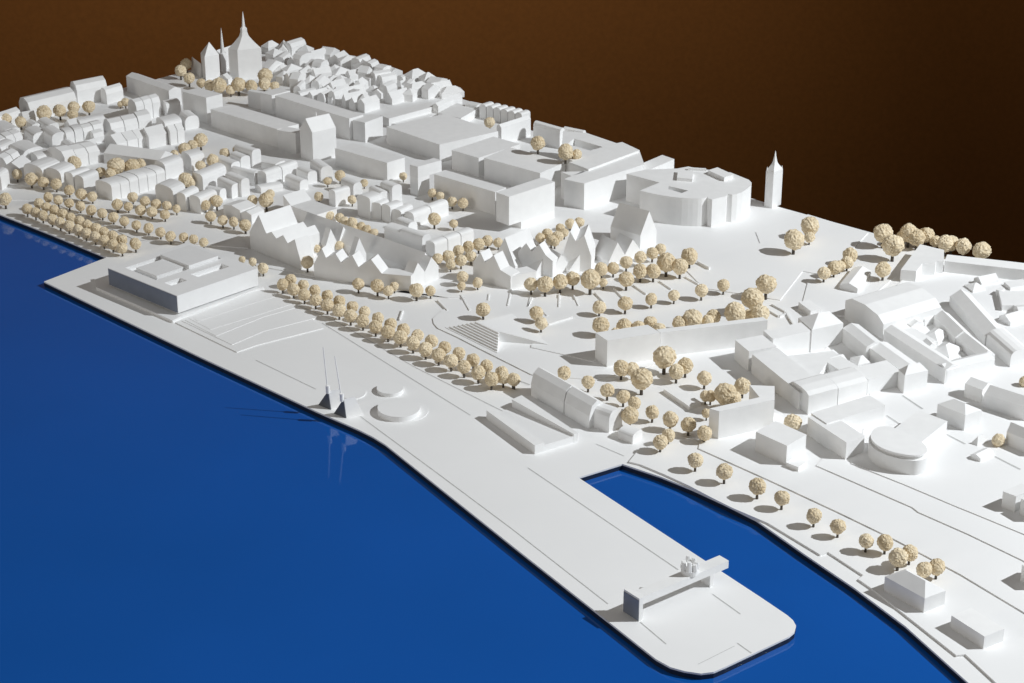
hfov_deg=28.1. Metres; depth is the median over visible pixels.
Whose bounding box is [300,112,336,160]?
building
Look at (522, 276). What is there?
building
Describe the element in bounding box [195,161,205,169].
tree
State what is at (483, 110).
house
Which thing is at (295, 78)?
house
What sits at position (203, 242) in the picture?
tree
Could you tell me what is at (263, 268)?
tree
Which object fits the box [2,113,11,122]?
tree
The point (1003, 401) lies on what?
building
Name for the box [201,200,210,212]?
tree
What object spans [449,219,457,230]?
tree
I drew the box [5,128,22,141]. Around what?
house
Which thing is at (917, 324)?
house
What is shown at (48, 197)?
tree
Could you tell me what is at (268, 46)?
house
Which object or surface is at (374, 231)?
tree
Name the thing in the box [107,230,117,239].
tree
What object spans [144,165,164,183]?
house
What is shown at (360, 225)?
tree
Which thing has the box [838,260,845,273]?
tree
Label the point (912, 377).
building
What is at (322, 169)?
house
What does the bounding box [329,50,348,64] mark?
house
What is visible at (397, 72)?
house
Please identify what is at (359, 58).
house
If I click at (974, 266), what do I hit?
building
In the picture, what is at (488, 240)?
tree
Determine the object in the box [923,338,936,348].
house
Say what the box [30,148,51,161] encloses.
house
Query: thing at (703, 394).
tree
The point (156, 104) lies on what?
house
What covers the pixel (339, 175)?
tree
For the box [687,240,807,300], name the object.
ground
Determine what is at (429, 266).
gable wing
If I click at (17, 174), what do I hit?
tree
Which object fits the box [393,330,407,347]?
tree
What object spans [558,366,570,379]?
tree
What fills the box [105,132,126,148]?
house
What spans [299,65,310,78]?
house
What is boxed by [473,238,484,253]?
tree
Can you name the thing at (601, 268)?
tree
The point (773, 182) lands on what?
tower
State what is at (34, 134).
house
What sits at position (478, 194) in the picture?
building
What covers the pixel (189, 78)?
tree
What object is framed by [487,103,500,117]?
house
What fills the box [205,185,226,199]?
house
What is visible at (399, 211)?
house
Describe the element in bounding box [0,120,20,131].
house
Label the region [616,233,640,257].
gable wing
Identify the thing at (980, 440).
building
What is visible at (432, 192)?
tree
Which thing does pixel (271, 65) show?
house
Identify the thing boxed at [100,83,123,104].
building
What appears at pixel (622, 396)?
tree
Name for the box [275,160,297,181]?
house
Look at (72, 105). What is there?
tree
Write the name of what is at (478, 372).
tree
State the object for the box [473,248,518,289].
building
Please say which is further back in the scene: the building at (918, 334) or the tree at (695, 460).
the building at (918, 334)
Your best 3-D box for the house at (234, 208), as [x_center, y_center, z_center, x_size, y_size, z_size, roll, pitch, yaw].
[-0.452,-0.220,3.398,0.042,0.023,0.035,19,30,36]
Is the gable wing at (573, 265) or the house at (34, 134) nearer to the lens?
the gable wing at (573, 265)
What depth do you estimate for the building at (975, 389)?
2.74 m
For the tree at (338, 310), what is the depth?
2.99 m
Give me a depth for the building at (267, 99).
3.90 m
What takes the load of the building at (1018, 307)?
on the pavement at (955, 475)
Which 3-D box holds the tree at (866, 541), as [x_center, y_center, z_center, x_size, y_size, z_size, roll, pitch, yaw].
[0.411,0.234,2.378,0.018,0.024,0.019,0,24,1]
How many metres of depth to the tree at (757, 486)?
2.49 m
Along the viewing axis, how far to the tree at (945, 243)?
3.22 m
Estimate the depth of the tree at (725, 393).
2.71 m
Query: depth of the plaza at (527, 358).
3.00 m
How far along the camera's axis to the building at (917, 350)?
2.84 m
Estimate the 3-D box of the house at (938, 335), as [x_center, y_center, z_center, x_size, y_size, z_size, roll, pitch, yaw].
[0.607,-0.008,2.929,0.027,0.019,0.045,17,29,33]
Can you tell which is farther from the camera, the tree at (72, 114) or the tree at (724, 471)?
the tree at (72, 114)
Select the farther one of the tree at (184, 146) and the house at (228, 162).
the tree at (184, 146)
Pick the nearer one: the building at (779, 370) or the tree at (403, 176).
the building at (779, 370)
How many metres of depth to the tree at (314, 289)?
3.06 m
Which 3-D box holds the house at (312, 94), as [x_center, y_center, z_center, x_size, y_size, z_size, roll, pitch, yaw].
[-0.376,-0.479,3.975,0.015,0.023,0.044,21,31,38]
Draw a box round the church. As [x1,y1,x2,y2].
[191,12,261,83]
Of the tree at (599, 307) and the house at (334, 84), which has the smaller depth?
the tree at (599, 307)
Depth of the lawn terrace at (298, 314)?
2.99 m
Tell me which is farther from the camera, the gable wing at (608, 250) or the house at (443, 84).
the house at (443, 84)
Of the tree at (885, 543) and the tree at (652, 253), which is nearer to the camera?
the tree at (885, 543)
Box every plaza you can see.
[433,290,655,380]
[531,317,608,361]
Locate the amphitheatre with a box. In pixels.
[445,314,548,352]
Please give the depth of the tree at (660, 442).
2.60 m
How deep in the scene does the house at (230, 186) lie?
3.48 m
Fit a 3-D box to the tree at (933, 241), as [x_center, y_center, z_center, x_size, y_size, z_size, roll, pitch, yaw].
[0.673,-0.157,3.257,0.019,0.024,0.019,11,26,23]
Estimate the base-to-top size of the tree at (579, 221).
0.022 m
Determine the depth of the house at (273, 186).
3.51 m
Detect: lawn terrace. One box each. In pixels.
[175,290,322,352]
[182,291,316,344]
[185,291,296,335]
[189,291,290,329]
[193,291,274,321]
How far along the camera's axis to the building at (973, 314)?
2.97 m
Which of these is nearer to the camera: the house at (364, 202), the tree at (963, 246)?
the tree at (963, 246)
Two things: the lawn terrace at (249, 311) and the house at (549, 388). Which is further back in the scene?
the lawn terrace at (249, 311)
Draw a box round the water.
[0,216,963,682]
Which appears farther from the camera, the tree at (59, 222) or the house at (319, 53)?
the house at (319, 53)
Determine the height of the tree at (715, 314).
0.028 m
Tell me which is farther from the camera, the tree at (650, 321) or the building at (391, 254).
the building at (391, 254)
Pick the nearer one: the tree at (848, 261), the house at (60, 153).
the tree at (848, 261)
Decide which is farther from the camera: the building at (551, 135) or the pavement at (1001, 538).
the building at (551, 135)
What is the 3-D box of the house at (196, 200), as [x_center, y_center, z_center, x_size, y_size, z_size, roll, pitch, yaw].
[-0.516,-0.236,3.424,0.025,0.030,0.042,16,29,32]
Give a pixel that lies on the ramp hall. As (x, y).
(532, 427)
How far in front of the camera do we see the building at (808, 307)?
3.02 m
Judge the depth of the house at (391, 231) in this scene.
3.29 m
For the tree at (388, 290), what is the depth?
3.07 m
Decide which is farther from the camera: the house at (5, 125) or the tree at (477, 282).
the house at (5, 125)
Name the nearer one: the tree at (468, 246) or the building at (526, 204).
the tree at (468, 246)
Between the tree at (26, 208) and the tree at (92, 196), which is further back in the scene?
the tree at (92, 196)
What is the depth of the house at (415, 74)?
4.07 m
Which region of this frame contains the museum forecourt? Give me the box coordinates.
[94,275,263,322]
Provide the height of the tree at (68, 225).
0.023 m
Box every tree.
[0,192,11,208]
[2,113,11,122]
[12,169,21,182]
[15,116,25,129]
[21,203,31,216]
[24,172,37,188]
[30,207,39,219]
[34,198,43,208]
[36,105,51,118]
[37,177,48,189]
[37,210,47,223]
[41,202,50,212]
[43,192,52,202]
[47,214,56,226]
[49,205,58,214]
[50,178,61,191]
[53,104,65,119]
[53,195,62,207]
[54,217,64,230]
[57,208,67,218]
[63,220,73,233]
[64,185,74,197]
[64,198,73,210]
[65,212,74,221]
[67,101,79,110]
[67,109,77,118]
[68,156,81,168]
[72,224,82,237]
[74,216,84,225]
[75,188,86,201]
[75,201,84,212]
[80,228,90,241]
[82,101,94,114]
[82,219,92,228]
[86,205,96,217]
[87,191,96,203]
[90,223,100,232]
[90,231,100,244]
[95,167,104,178]
[97,208,107,220]
[98,235,108,248]
[99,226,108,234]
[105,168,115,177]
[107,157,124,173]
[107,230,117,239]
[107,239,117,252]
[108,212,118,224]
[111,198,122,212]
[116,234,126,242]
[116,242,127,256]
[119,216,128,228]
[121,98,128,108]
[123,202,132,212]
[125,159,139,170]
[127,192,137,203]
[130,238,140,252]
[131,220,140,231]
[135,205,145,217]
[137,158,145,167]
[140,196,150,207]
[143,223,153,234]
[146,206,156,218]
[151,199,160,208]
[155,227,165,238]
[160,210,169,221]
[162,201,171,209]
[165,231,175,243]
[172,204,180,214]
[175,65,186,79]
[178,142,190,153]
[178,172,192,187]
[179,232,187,242]
[180,58,191,72]
[183,73,194,86]
[187,179,194,186]
[188,140,197,148]
[189,234,197,243]
[194,133,207,149]
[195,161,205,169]
[196,78,204,87]
[199,238,208,247]
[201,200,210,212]
[204,80,212,90]
[205,211,215,223]
[207,154,218,165]
[210,195,222,210]
[211,77,226,92]
[217,215,227,227]
[219,148,229,156]
[226,85,235,96]
[229,217,237,229]
[231,77,245,95]
[239,219,250,233]
[239,256,245,262]
[245,80,257,89]
[247,195,257,204]
[249,258,256,265]
[257,68,272,80]
[258,78,270,90]
[258,192,273,211]
[258,263,268,275]
[266,189,274,196]
[270,81,278,88]
[277,278,287,293]
[285,274,296,284]
[287,282,299,298]
[298,280,308,289]
[298,288,309,303]
[301,255,313,271]
[309,285,319,294]
[309,294,321,309]
[314,192,322,201]
[314,245,320,252]
[320,299,333,314]
[321,290,332,299]
[323,177,331,186]
[326,211,333,219]
[332,304,345,319]
[333,295,345,304]
[335,170,344,183]
[335,213,343,222]
[335,241,343,249]
[340,216,348,224]
[344,309,357,325]
[346,301,358,310]
[347,217,357,225]
[348,195,355,206]
[352,278,363,292]
[356,222,364,230]
[356,314,368,330]
[359,306,369,315]
[360,179,367,188]
[363,225,370,232]
[369,320,381,336]
[370,229,378,235]
[370,279,383,295]
[372,312,383,322]
[381,325,394,341]
[383,285,393,298]
[384,318,396,328]
[390,282,398,292]
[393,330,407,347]
[397,323,409,334]
[399,172,406,181]
[406,335,419,353]
[409,283,422,300]
[411,329,423,340]
[419,342,432,359]
[425,285,435,298]
[425,334,437,347]
[428,188,436,200]
[428,213,440,228]
[431,348,445,365]
[432,253,442,263]
[436,192,444,199]
[438,341,451,353]
[442,250,454,261]
[443,354,457,371]
[445,259,455,271]
[447,197,456,208]
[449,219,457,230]
[452,347,464,362]
[453,245,463,255]
[455,254,466,268]
[457,198,468,210]
[457,271,468,281]
[457,282,465,291]
[457,360,470,377]
[463,241,473,252]
[465,251,476,264]
[466,353,479,368]
[471,365,485,383]
[472,277,482,289]
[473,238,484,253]
[476,302,490,319]
[480,359,492,372]
[482,235,492,248]
[484,117,494,127]
[484,372,498,389]
[493,237,502,249]
[495,366,507,372]
[497,370,508,387]
[509,373,520,389]
[524,277,536,294]
[529,306,542,319]
[531,136,544,154]
[535,232,544,243]
[535,317,547,332]
[536,276,552,296]
[542,228,552,238]
[546,234,555,247]
[551,238,559,248]
[552,231,563,241]
[553,274,567,292]
[556,223,564,230]
[558,143,572,163]
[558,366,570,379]
[560,228,568,239]
[565,218,573,230]
[566,271,579,289]
[572,149,581,158]
[574,217,584,227]
[581,269,600,294]
[581,376,594,391]
[592,300,605,315]
[592,317,609,331]
[594,262,607,278]
[599,278,607,289]
[600,383,614,400]
[607,262,619,277]
[613,360,628,379]
[616,318,631,328]
[616,390,629,406]
[618,271,633,290]
[618,296,632,313]
[620,256,632,271]
[621,406,638,424]
[628,362,638,374]
[628,396,640,408]
[630,368,652,394]
[632,320,643,326]
[633,263,646,281]
[634,251,646,263]
[644,316,656,327]
[645,293,656,308]
[645,405,658,422]
[646,247,657,262]
[646,264,660,281]
[653,323,665,329]
[653,346,676,374]
[653,434,667,451]
[655,243,665,254]
[656,252,674,276]
[662,411,678,428]
[662,428,674,443]
[668,290,679,303]
[669,363,683,383]
[672,258,687,278]
[672,315,685,326]
[677,357,693,377]
[681,248,697,268]
[681,417,695,435]
[682,309,702,325]
[687,452,703,471]
[695,284,707,300]
[697,370,711,388]
[697,425,711,441]
[700,390,707,404]
[702,315,713,323]
[702,408,708,420]
[706,309,720,322]
[706,390,715,404]
[714,383,736,404]
[716,463,732,483]
[717,279,729,294]
[724,301,745,320]
[733,392,740,402]
[734,377,750,397]
[741,288,764,309]
[745,309,751,318]
[748,477,765,498]
[750,305,769,318]
[756,274,776,299]
[774,490,789,509]
[783,414,801,429]
[784,229,804,254]
[801,217,818,233]
[804,232,814,244]
[806,508,821,527]
[817,266,830,282]
[827,260,841,277]
[829,519,845,537]
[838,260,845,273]
[841,256,853,270]
[842,247,857,261]
[859,533,873,552]
[873,224,892,248]
[875,261,890,280]
[876,534,893,554]
[880,235,904,261]
[888,547,907,570]
[900,223,917,247]
[903,544,917,564]
[909,229,925,249]
[916,561,932,578]
[920,227,934,245]
[929,235,938,247]
[930,558,945,579]
[937,235,953,256]
[949,235,958,254]
[956,238,971,255]
[972,241,991,258]
[991,433,1005,446]
[1019,376,1023,386]
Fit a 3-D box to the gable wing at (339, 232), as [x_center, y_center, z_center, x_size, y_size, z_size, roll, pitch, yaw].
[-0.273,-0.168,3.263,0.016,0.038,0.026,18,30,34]
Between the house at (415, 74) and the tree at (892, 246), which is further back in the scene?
the house at (415, 74)
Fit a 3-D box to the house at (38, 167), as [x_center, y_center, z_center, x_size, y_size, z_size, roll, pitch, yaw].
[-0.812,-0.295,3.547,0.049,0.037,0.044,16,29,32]
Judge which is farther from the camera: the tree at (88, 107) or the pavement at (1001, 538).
the tree at (88, 107)
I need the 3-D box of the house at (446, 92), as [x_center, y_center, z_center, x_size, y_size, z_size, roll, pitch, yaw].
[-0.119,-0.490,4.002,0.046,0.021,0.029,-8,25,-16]
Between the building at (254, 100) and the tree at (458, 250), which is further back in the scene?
the building at (254, 100)
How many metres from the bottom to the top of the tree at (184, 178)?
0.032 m
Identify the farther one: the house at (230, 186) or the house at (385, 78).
the house at (385, 78)
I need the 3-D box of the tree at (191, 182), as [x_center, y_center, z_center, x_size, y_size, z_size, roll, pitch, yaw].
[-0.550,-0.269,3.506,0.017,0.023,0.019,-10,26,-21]
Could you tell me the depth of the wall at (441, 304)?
3.05 m
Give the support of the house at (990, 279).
on the pavement at (990, 569)
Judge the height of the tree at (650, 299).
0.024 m
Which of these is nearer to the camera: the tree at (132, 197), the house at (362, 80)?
the tree at (132, 197)
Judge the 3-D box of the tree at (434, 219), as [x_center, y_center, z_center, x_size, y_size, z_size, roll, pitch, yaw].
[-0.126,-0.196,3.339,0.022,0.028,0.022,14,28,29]
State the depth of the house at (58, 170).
3.51 m
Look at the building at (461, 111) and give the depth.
3.87 m
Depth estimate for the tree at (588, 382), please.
2.77 m
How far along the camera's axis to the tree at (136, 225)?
3.32 m
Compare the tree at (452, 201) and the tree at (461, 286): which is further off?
the tree at (452, 201)
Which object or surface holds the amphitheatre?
on the plaza at (527, 358)
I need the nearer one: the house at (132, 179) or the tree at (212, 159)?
the house at (132, 179)
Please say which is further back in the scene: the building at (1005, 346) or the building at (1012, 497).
the building at (1005, 346)
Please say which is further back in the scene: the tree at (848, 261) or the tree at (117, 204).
the tree at (117, 204)
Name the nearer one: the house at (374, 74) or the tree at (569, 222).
the tree at (569, 222)
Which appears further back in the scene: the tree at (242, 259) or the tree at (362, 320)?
the tree at (242, 259)
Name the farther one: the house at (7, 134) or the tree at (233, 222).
the house at (7, 134)
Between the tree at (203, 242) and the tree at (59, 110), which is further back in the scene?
the tree at (59, 110)
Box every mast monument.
[318,347,340,409]
[334,356,363,417]
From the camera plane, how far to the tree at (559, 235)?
3.27 m
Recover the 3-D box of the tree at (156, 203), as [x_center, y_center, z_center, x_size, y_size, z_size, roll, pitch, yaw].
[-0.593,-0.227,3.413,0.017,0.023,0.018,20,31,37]
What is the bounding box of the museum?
[108,242,257,312]
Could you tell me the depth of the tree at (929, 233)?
3.25 m
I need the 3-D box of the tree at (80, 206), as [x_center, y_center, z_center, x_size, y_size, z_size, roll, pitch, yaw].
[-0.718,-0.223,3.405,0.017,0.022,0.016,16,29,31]
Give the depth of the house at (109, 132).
3.75 m
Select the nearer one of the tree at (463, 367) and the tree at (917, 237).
the tree at (463, 367)
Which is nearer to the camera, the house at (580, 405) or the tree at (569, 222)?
the house at (580, 405)
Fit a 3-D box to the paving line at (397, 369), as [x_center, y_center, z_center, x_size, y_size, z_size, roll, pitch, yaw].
[-0.166,0.035,2.855,0.001,0.001,0.378,-17,29,-33]
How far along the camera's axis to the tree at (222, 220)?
3.34 m
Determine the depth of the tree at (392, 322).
2.95 m
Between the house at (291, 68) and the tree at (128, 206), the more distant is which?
the house at (291, 68)
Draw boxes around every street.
[0,186,247,248]
[256,262,511,297]
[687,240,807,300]
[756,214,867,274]
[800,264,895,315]
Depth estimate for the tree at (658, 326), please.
2.94 m
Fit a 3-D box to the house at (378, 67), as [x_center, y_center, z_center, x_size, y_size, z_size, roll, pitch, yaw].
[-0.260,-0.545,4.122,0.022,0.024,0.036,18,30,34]
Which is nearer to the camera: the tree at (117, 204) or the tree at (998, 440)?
the tree at (998, 440)
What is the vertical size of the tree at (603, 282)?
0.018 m
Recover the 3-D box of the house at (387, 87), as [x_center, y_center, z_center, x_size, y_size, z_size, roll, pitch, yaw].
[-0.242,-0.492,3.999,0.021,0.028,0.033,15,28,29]
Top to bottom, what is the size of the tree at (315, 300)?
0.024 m
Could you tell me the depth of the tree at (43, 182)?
3.50 m
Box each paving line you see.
[257,360,314,388]
[262,290,501,410]
[323,323,469,414]
[360,416,435,471]
[436,472,511,528]
[513,529,607,603]
[529,468,678,569]
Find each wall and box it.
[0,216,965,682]
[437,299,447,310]
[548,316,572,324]
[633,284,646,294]
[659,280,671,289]
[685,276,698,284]
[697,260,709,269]
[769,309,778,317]
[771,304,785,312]
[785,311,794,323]
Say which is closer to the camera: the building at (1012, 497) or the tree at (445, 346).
the building at (1012, 497)
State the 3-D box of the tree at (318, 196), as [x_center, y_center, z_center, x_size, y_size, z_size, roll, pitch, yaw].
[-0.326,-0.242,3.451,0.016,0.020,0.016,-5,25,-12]
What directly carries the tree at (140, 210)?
on the street at (179, 225)
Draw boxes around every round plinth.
[339,385,365,398]
[377,382,402,396]
[377,402,427,421]
[378,398,419,421]
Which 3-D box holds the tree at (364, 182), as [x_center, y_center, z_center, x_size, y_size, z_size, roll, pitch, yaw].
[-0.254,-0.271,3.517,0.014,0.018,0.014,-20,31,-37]
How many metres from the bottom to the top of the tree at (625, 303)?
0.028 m
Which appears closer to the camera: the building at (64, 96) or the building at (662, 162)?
the building at (662, 162)
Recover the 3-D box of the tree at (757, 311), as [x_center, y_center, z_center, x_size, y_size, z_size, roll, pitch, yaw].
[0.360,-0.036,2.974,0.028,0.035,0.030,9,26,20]
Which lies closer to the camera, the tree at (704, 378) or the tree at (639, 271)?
the tree at (704, 378)
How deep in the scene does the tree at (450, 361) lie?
2.83 m
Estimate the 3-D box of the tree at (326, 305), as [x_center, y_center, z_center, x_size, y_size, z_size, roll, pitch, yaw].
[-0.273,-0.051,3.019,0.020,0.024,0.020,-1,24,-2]
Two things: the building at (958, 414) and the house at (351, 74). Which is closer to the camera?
the building at (958, 414)
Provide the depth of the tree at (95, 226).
3.30 m
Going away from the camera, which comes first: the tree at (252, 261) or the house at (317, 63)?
the tree at (252, 261)
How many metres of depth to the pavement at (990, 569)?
2.47 m
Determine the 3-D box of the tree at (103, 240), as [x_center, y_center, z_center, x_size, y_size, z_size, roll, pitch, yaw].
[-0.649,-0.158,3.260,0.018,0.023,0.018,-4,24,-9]
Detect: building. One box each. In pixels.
[0,107,21,125]
[19,87,76,119]
[21,110,35,126]
[70,76,106,104]
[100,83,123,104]
[104,144,172,165]
[126,72,181,103]
[154,154,183,179]
[181,148,204,170]
[182,88,222,123]
[192,162,225,190]
[211,104,298,146]
[248,89,263,108]
[250,205,319,269]
[260,88,289,114]
[275,92,362,139]
[277,127,300,153]
[283,189,336,221]
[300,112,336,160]
[304,212,426,268]
[314,243,414,291]
[335,143,404,180]
[353,114,382,142]
[380,102,432,126]
[386,114,497,161]
[392,112,436,124]
[410,158,441,195]
[432,93,461,114]
[434,170,505,214]
[438,103,478,121]
[452,137,519,176]
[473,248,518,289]
[484,147,564,187]
[496,177,554,228]
[497,115,530,141]
[497,228,534,268]
[512,266,535,289]
[518,239,557,276]
[533,121,563,148]
[561,131,643,209]
[562,221,594,271]
[564,126,585,132]
[595,325,659,366]
[610,203,656,248]
[618,424,641,443]
[626,167,751,226]
[644,155,673,169]
[656,317,767,354]
[664,385,700,409]
[709,385,774,438]
[734,335,776,370]
[751,348,811,409]
[755,421,805,464]
[763,322,811,355]
[786,457,805,470]
[788,351,858,375]
[791,374,837,414]
[798,299,820,314]
[798,311,842,351]
[807,416,864,459]
[811,395,884,430]
[823,367,866,404]
[839,266,870,292]
[842,323,879,359]
[844,282,940,338]
[854,360,898,394]
[868,426,928,474]
[869,341,915,368]
[883,325,959,383]
[884,569,945,612]
[896,410,946,449]
[897,362,927,392]
[900,244,943,281]
[900,325,936,344]
[933,310,970,344]
[936,399,981,430]
[939,352,994,383]
[944,254,1023,279]
[949,289,1000,345]
[950,608,1003,648]
[956,332,994,357]
[964,377,992,402]
[970,447,993,461]
[971,435,988,445]
[983,385,1023,420]
[986,328,1023,366]
[995,287,1004,295]
[998,291,1023,310]
[1001,483,1023,511]
[1005,422,1023,451]
[1013,305,1023,312]
[1019,497,1023,516]
[1020,564,1023,582]
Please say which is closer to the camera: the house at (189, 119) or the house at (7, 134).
the house at (7, 134)
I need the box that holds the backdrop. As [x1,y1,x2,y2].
[0,0,1023,262]
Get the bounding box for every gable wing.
[321,227,336,251]
[334,224,344,240]
[349,236,365,260]
[404,259,424,285]
[419,254,438,284]
[527,259,542,276]
[549,248,567,273]
[562,254,579,272]
[595,234,624,265]
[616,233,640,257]
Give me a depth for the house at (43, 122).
3.80 m
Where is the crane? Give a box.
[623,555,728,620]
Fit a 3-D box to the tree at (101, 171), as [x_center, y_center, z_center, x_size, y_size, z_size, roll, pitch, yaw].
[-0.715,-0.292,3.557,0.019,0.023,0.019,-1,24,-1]
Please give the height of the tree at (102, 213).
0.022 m
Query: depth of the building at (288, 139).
3.69 m
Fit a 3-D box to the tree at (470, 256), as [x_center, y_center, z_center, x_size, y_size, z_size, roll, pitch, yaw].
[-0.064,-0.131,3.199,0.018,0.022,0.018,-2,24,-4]
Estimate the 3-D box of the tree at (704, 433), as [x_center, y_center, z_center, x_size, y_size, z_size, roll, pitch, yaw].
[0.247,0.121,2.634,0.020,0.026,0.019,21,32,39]
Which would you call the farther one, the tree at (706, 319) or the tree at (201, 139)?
the tree at (201, 139)
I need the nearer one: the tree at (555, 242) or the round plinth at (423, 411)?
the round plinth at (423, 411)
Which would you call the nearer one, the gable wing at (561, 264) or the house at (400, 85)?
the gable wing at (561, 264)
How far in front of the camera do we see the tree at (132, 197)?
3.44 m
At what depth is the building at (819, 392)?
2.72 m
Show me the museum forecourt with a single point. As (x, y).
(105, 287)
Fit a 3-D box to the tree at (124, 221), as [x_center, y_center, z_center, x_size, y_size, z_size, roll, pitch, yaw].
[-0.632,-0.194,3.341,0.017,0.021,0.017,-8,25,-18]
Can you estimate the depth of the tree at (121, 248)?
3.22 m
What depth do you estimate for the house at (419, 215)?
3.36 m
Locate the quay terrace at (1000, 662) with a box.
[629,280,1023,682]
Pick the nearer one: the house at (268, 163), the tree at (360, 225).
the tree at (360, 225)
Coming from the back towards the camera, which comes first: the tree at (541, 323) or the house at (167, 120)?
the house at (167, 120)
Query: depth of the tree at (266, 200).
3.40 m
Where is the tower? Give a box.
[764,151,782,208]
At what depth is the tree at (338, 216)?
3.35 m
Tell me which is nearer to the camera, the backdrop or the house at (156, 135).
the house at (156, 135)
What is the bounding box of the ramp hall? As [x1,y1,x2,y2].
[486,395,577,453]
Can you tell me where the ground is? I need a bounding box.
[0,53,1008,682]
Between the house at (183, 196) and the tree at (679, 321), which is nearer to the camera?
the tree at (679, 321)
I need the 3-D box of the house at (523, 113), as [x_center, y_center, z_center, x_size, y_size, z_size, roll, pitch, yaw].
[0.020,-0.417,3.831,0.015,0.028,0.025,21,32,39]
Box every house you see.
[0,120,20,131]
[0,130,14,141]
[0,139,13,151]
[0,152,12,166]
[0,167,9,189]
[1,148,19,159]
[4,155,30,179]
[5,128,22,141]
[9,140,42,160]
[24,125,43,144]
[24,157,59,187]
[25,119,40,127]
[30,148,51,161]
[38,117,58,128]
[42,125,65,146]
[45,161,75,189]
[47,145,75,161]
[60,126,74,142]
[60,139,72,144]
[64,117,78,126]
[65,166,89,189]
[66,143,88,166]
[69,124,83,142]
[75,169,98,192]
[76,141,100,164]
[77,113,104,124]
[79,123,92,140]
[87,120,103,132]
[90,128,104,142]
[95,178,120,200]
[103,116,124,132]
[105,129,116,136]
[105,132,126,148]
[108,176,129,197]
[114,172,138,193]
[120,113,138,130]
[121,130,137,146]
[125,169,147,192]
[128,97,143,113]
[131,109,151,127]
[132,127,146,147]
[136,167,156,190]
[139,95,152,118]
[142,124,167,148]
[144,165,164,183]
[148,93,160,117]
[155,179,185,206]
[156,114,181,127]
[161,98,180,114]
[165,124,177,144]
[174,122,184,143]
[176,185,198,211]
[178,110,198,129]
[189,188,216,213]
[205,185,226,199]
[217,175,239,198]
[218,155,239,172]
[223,200,255,220]
[225,172,249,196]
[230,151,250,168]
[231,166,257,185]
[234,143,260,167]
[241,206,263,223]
[255,181,282,193]
[257,166,281,183]
[261,40,278,53]
[261,158,284,169]
[262,59,283,75]
[265,48,282,60]
[273,64,286,75]
[274,51,290,64]
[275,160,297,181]
[276,71,288,84]
[278,40,287,51]
[280,64,302,72]
[283,37,305,55]
[285,71,298,85]
[285,174,308,190]
[287,56,294,65]
[289,72,304,87]
[292,51,314,67]
[293,80,305,93]
[295,87,315,96]
[296,166,316,183]
[297,45,313,51]
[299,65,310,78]
[304,59,314,67]
[305,75,315,88]
[307,87,326,99]
[310,48,325,58]
[310,159,332,181]
[311,66,331,76]
[311,74,325,89]
[312,59,328,67]
[317,88,332,102]
[322,46,339,59]
[322,77,330,87]
[327,89,348,104]
[328,75,337,80]
[328,86,343,105]
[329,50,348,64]
[329,78,345,88]
[329,185,349,206]
[331,64,339,70]
[332,67,348,76]
[337,55,355,67]
[341,177,361,196]
[342,91,360,108]
[344,78,354,86]
[344,84,364,90]
[346,69,357,80]
[349,93,362,110]
[351,54,370,69]
[352,59,365,69]
[353,77,368,89]
[357,65,371,79]
[357,95,379,112]
[357,191,382,218]
[358,92,368,100]
[362,59,378,71]
[362,73,372,85]
[365,85,378,95]
[369,185,388,199]
[370,69,390,85]
[372,88,383,98]
[372,198,388,219]
[373,64,390,70]
[378,72,396,85]
[379,80,396,98]
[380,180,401,201]
[382,200,402,222]
[384,222,405,243]
[385,88,407,104]
[389,67,402,75]
[392,203,412,222]
[396,80,403,89]
[396,217,417,229]
[397,74,406,81]
[400,227,430,250]
[402,78,414,86]
[403,88,416,101]
[404,68,424,81]
[404,81,425,96]
[404,205,430,225]
[419,72,435,82]
[421,82,439,99]
[425,199,448,216]
[426,76,447,82]
[426,236,447,256]
[431,80,451,88]
[439,86,463,98]
[442,232,460,250]
[454,227,473,245]
[465,101,481,114]
[479,101,493,118]
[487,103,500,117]
[494,105,507,122]
[501,106,515,122]
[508,108,522,120]
[515,110,529,118]
[531,367,575,413]
[564,386,602,428]
[593,403,621,432]
[850,355,869,366]
[907,318,923,330]
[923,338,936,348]
[924,316,933,325]
[926,328,946,344]
[935,341,962,358]
[964,282,985,292]
[974,273,998,285]
[999,310,1023,325]
[1004,279,1023,290]
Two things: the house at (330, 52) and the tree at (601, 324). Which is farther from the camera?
the house at (330, 52)
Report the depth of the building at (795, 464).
2.57 m
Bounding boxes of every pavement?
[698,282,1023,612]
[816,283,1023,561]
[851,285,1023,534]
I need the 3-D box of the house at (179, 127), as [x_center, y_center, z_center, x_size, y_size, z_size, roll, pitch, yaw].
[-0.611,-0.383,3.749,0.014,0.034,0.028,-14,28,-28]
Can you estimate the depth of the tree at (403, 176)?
3.54 m
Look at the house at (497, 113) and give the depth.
3.85 m
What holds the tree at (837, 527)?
on the quay terrace at (1000, 662)
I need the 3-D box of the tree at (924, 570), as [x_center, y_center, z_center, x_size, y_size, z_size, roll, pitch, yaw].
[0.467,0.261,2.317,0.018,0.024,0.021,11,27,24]
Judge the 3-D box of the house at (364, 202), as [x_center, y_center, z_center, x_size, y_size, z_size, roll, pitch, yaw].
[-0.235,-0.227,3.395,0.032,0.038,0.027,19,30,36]

